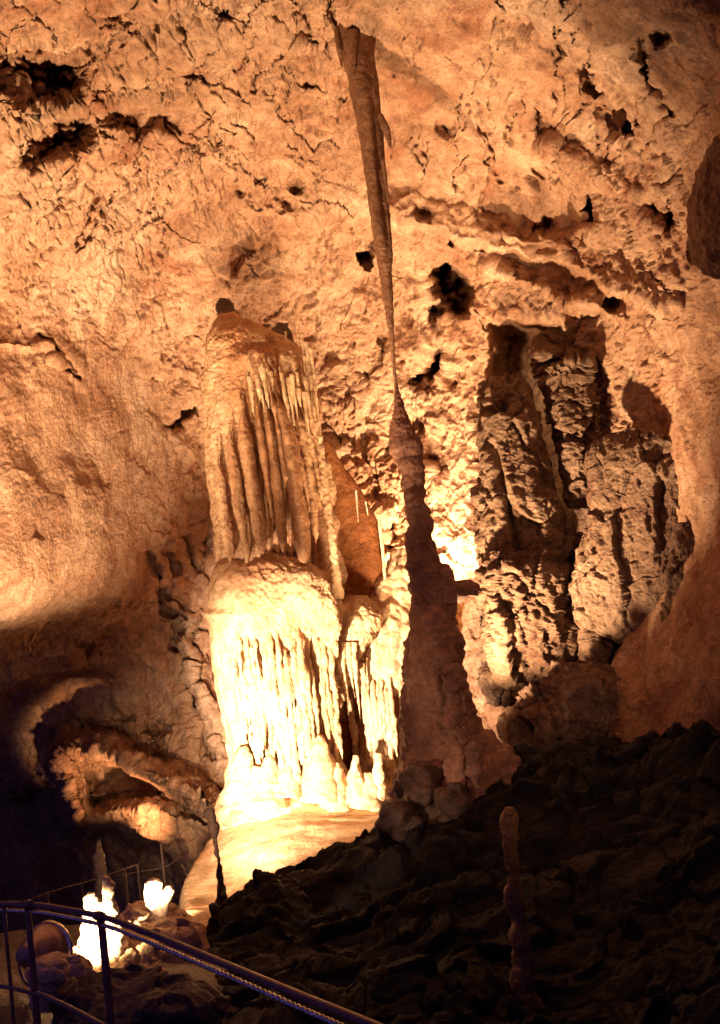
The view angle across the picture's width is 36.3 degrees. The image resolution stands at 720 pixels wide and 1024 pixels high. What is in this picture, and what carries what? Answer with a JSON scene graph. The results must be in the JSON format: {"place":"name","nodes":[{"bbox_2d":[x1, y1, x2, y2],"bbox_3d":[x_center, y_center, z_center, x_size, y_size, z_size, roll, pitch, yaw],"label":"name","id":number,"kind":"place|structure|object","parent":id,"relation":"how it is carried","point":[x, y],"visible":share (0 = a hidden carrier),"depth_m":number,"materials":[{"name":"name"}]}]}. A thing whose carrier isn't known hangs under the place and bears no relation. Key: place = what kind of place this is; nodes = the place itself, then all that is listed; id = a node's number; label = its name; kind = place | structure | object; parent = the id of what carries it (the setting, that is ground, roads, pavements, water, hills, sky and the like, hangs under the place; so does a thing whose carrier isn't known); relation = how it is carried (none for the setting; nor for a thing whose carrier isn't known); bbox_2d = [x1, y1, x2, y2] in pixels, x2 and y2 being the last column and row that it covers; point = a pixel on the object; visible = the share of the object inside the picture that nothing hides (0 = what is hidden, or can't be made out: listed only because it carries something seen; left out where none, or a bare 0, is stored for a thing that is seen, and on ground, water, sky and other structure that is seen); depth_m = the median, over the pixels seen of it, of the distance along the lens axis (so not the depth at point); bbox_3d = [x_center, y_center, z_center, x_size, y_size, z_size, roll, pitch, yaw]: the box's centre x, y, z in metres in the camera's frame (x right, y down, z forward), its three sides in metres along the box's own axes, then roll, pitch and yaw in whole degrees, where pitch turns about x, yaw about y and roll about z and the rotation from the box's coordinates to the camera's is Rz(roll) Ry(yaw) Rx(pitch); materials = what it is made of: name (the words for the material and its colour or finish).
{"place":"outdoors","nodes":[
{"label":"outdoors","id":0,"kind":"place"},
{"bbox_2d":[0,751,542,1023],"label":"cave floor","id":1,"kind":"structure","parent":0,"point":[293,838],"depth_m":10.80,"materials":[{"name":"beige stone"}]},
{"bbox_2d":[16,920,72,987],"bbox_3d":[-1.779,2.726,6.211,0.333,0.751,0.304,-7,-6,0],"label":"floodlight","id":2,"kind":"object","parent":1,"relation":"on","point":[49,936],"visible":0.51,"depth_m":6.23,"materials":[{"name":"metal"}]},
{"bbox_2d":[62,953,92,976],"bbox_3d":[-1.557,2.526,6.002,0.221,0.233,0.188,-7,-6,0],"label":"boulder","id":3,"kind":"object","parent":1,"relation":"on","point":[80,965],"visible":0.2,"depth_m":5.95,"materials":[{"name":"brown stone"}]},
{"bbox_2d":[77,892,102,947],"bbox_3d":[-1.729,2.691,7.018,0.237,0.515,0.227,-7,-6,0],"label":"stalagmite","id":4,"kind":"object","parent":1,"relation":"on","point":[92,901],"visible":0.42,"depth_m":6.94,"materials":[{"name":"white stone"}]},
{"bbox_2d":[93,840,106,900],"bbox_3d":[-2.267,3.177,9.514,0.169,0.663,0.172,-7,-6,0],"label":"stalagmite","id":5,"kind":"object","parent":1,"relation":"on","point":[100,868],"visible":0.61,"depth_m":9.46,"materials":[{"name":"brown stone"}]},
{"bbox_2d":[28,843,181,919],"bbox_3d":[-2.501,3.850,11.118,0.651,0.586,2.538,-9,-6,14],"label":"handrail","id":6,"kind":"object","parent":1,"relation":"on","point":[125,881],"visible":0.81,"depth_m":10.88,"materials":[{"name":"grey metal"}]},
{"bbox_2d":[89,875,127,964],"bbox_3d":[-1.582,2.567,6.823,0.285,0.608,0.266,-7,-6,0],"label":"stalagmite","id":7,"kind":"object","parent":1,"relation":"on","point":[117,944],"visible":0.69,"depth_m":6.74,"materials":[{"name":"white stone"}]},
{"bbox_2d":[73,929,165,971],"bbox_3d":[-1.509,2.794,6.801,0.685,0.338,0.581,-7,-6,0],"label":"boulder","id":8,"kind":"object","parent":1,"relation":"on","point":[139,952],"visible":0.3,"depth_m":6.77,"materials":[{"name":"brown stone"}]},
{"bbox_2d":[120,900,209,961],"bbox_3d":[-1.424,2.971,7.802,0.709,0.393,0.604,-10,-7,23],"label":"boulder","id":9,"kind":"object","parent":1,"relation":"on","point":[181,925],"visible":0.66,"depth_m":7.67,"materials":[{"name":"brown stone"}]},
{"bbox_2d":[144,877,173,916],"bbox_3d":[-1.474,2.876,7.828,0.353,0.541,0.356,-7,-6,0],"label":"stalagmite","id":10,"kind":"object","parent":9,"relation":"on","point":[157,898],"visible":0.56,"depth_m":7.75,"materials":[{"name":"white stone"}]},
{"bbox_2d":[0,900,382,1023],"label":"handrail","id":11,"kind":"object","parent":1,"relation":"on","point":[101,918],"visible":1,"depth_m":2.58,"materials":[{"name":"metal"}]},
{"bbox_2d":[201,298,411,829],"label":"flowstone column","id":12,"kind":"structure","parent":1,"relation":"on","point":[306,662],"depth_m":12.33,"materials":[{"name":"beige stone"}]},
{"bbox_2d":[496,659,620,750],"bbox_3d":[2.097,1.965,11.098,1.455,0.978,0.990,-5,-6,-18],"label":"boulder","id":13,"kind":"object","parent":1,"relation":"on","point":[565,701],"visible":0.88,"depth_m":10.78,"materials":[{"name":"brown stone"}]},
{"bbox_2d":[0,0,690,300],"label":"cave ceiling","id":14,"kind":"structure","parent":0,"point":[142,142],"depth_m":11.17,"materials":[{"name":"beige stone"}]},
{"bbox_2d":[332,23,396,389],"bbox_3d":[0.193,-3.464,10.938,0.940,4.709,1.692,-7,-6,0],"label":"stalactite","id":15,"kind":"object","parent":14,"relation":"hanging from","point":[355,48],"visible":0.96,"depth_m":10.32},
{"bbox_2d":[0,0,719,932],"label":"cave wall","id":16,"kind":"structure","parent":0,"point":[564,210],"depth_m":13.45,"materials":[{"name":"beige stone"}]},
{"bbox_2d":[473,548,579,707],"bbox_3d":[1.890,1.298,12.476,1.280,1.728,1.466,-7,-6,0],"label":"rock slab","id":17,"kind":"object","parent":16,"relation":"attached to","point":[529,628],"visible":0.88,"depth_m":11.93,"materials":[{"name":"grey stone"}]},
{"bbox_2d":[469,372,566,563],"bbox_3d":[1.775,-0.460,12.741,1.104,2.290,1.262,-7,-6,0],"label":"rock slab","id":18,"kind":"object","parent":17,"relation":"on","point":[515,501],"visible":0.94,"depth_m":12.25,"materials":[{"name":"grey stone"}]},
{"bbox_2d":[561,527,582,568],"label":"rock slab","id":19,"kind":"object","parent":17,"relation":"on","point":[572,541],"visible":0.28,"depth_m":12.28,"materials":[{"name":"brown stone"}]},
{"bbox_2d":[555,442,591,508],"bbox_3d":[2.537,-0.416,12.430,0.562,0.767,0.491,-7,-6,0],"label":"rock slab","id":20,"kind":"object","parent":16,"relation":"attached to","point":[571,468],"visible":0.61,"depth_m":12.30,"materials":[{"name":"brown stone"}]},
{"bbox_2d":[543,379,601,452],"bbox_3d":[2.444,-1.077,12.532,0.653,0.832,0.636,-7,-6,0],"label":"rock slab","id":21,"kind":"object","parent":20,"relation":"on","point":[570,416],"visible":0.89,"depth_m":12.30,"materials":[{"name":"brown stone"}]},
{"bbox_2d":[537,349,597,396],"bbox_3d":[2.389,-1.532,12.442,0.514,0.505,0.711,-4,-7,-27],"label":"rock slab","id":22,"kind":"object","parent":21,"relation":"on","point":[574,367],"visible":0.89,"depth_m":12.23,"materials":[{"name":"brown stone"}]},
{"bbox_2d":[528,327,579,378],"bbox_3d":[2.251,-1.843,12.623,0.642,0.599,0.509,-7,-6,0],"label":"rock slab","id":23,"kind":"object","parent":22,"relation":"on","point":[547,348],"visible":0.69,"depth_m":12.55,"materials":[{"name":"brown stone"}]},
{"bbox_2d":[573,617,620,664],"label":"rock slab","id":24,"kind":"object","parent":16,"relation":"attached to","point":[593,645],"visible":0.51,"depth_m":11.73,"materials":[{"name":"brown stone"}]},
{"bbox_2d":[568,427,679,643],"bbox_3d":[2.793,0.256,11.353,0.566,2.284,1.698,-2,-8,-41],"label":"rock slab","id":25,"kind":"object","parent":16,"relation":"attached to","point":[617,588],"visible":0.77,"depth_m":11.28,"materials":[{"name":"grey stone"}]},
{"bbox_2d":[659,522,693,621],"bbox_3d":[3.017,0.741,10.533,0.567,1.272,0.237,-10,-7,26],"label":"rock slab","id":26,"kind":"object","parent":16,"relation":"attached to","point":[681,551],"visible":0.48,"depth_m":10.54,"materials":[{"name":"brown stone"}]},
{"bbox_2d":[685,134,719,278],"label":"hanging rock","id":27,"kind":"object","parent":16,"relation":"attached to","point":[702,204],"visible":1,"depth_m":7.84,"materials":[{"name":"brown stone"}]},
{"bbox_2d":[206,719,719,1023],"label":"rock slope","id":28,"kind":"structure","parent":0,"point":[618,845],"depth_m":7.37,"materials":[{"name":"brown stone"}]},
{"bbox_2d":[48,964,230,1023],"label":"boulder","id":29,"kind":"object","parent":28,"relation":"on","point":[131,983],"visible":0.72,"depth_m":5.16,"materials":[{"name":"brown stone"}]},
{"bbox_2d":[24,951,70,1012],"bbox_3d":[-1.529,2.317,5.390,0.225,0.262,0.247,-7,-6,0],"label":"boulder","id":30,"kind":"object","parent":29,"relation":"on","point":[53,969],"visible":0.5,"depth_m":5.32,"materials":[{"name":"brown stone"}]},
{"bbox_2d":[131,982,215,1023],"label":"boulder","id":31,"kind":"object","parent":29,"relation":"on","point":[186,1003],"visible":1,"depth_m":4.82,"materials":[{"name":"brown stone"}]},
{"bbox_2d":[204,808,227,904],"bbox_3d":[-1.161,2.955,8.732,0.213,1.195,0.270,-7,-6,0],"label":"stalagmite","id":32,"kind":"object","parent":28,"relation":"on","point":[213,825],"visible":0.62,"depth_m":8.67,"materials":[{"name":"brown stone"}]},
{"bbox_2d":[374,799,424,841],"bbox_3d":[0.331,2.592,9.301,0.428,0.345,0.420,-7,-6,0],"label":"boulder","id":33,"kind":"object","parent":28,"relation":"on","point":[396,820],"visible":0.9,"depth_m":9.16,"materials":[{"name":"brown stone"}]},
{"bbox_2d":[392,764,443,823],"bbox_3d":[0.559,2.520,9.569,0.547,0.640,0.560,-7,-6,0],"label":"boulder","id":34,"kind":"object","parent":28,"relation":"on","point":[415,786],"visible":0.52,"depth_m":9.43,"materials":[{"name":"brown stone"}]},
{"bbox_2d":[427,782,475,824],"bbox_3d":[0.818,2.546,9.290,0.469,0.529,0.480,-2,-8,-39],"label":"boulder","id":35,"kind":"object","parent":28,"relation":"on","point":[453,801],"visible":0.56,"depth_m":9.16,"materials":[{"name":"brown stone"}]},
{"bbox_2d":[388,383,521,799],"bbox_3d":[0.799,0.746,10.295,1.531,4.013,1.256,-7,-6,0],"label":"stalagmite","id":36,"kind":"object","parent":28,"relation":"on","point":[434,643],"visible":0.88,"depth_m":9.99,"materials":[{"name":"brown stone"}]},
{"bbox_2d":[441,663,469,791],"bbox_3d":[0.829,1.993,9.648,0.430,1.326,0.407,-7,-6,0],"label":"stalagmite","id":37,"kind":"object","parent":28,"relation":"on","point":[454,720],"visible":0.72,"depth_m":9.53,"materials":[{"name":"brown stone"}]},
{"bbox_2d":[499,807,543,1007],"bbox_3d":[0.849,2.240,6.159,0.227,1.141,0.225,-7,-6,0],"label":"stalagmite","id":38,"kind":"object","parent":28,"relation":"on","point":[522,962],"visible":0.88,"depth_m":6.15,"materials":[{"name":"brown stone"}]}
]}

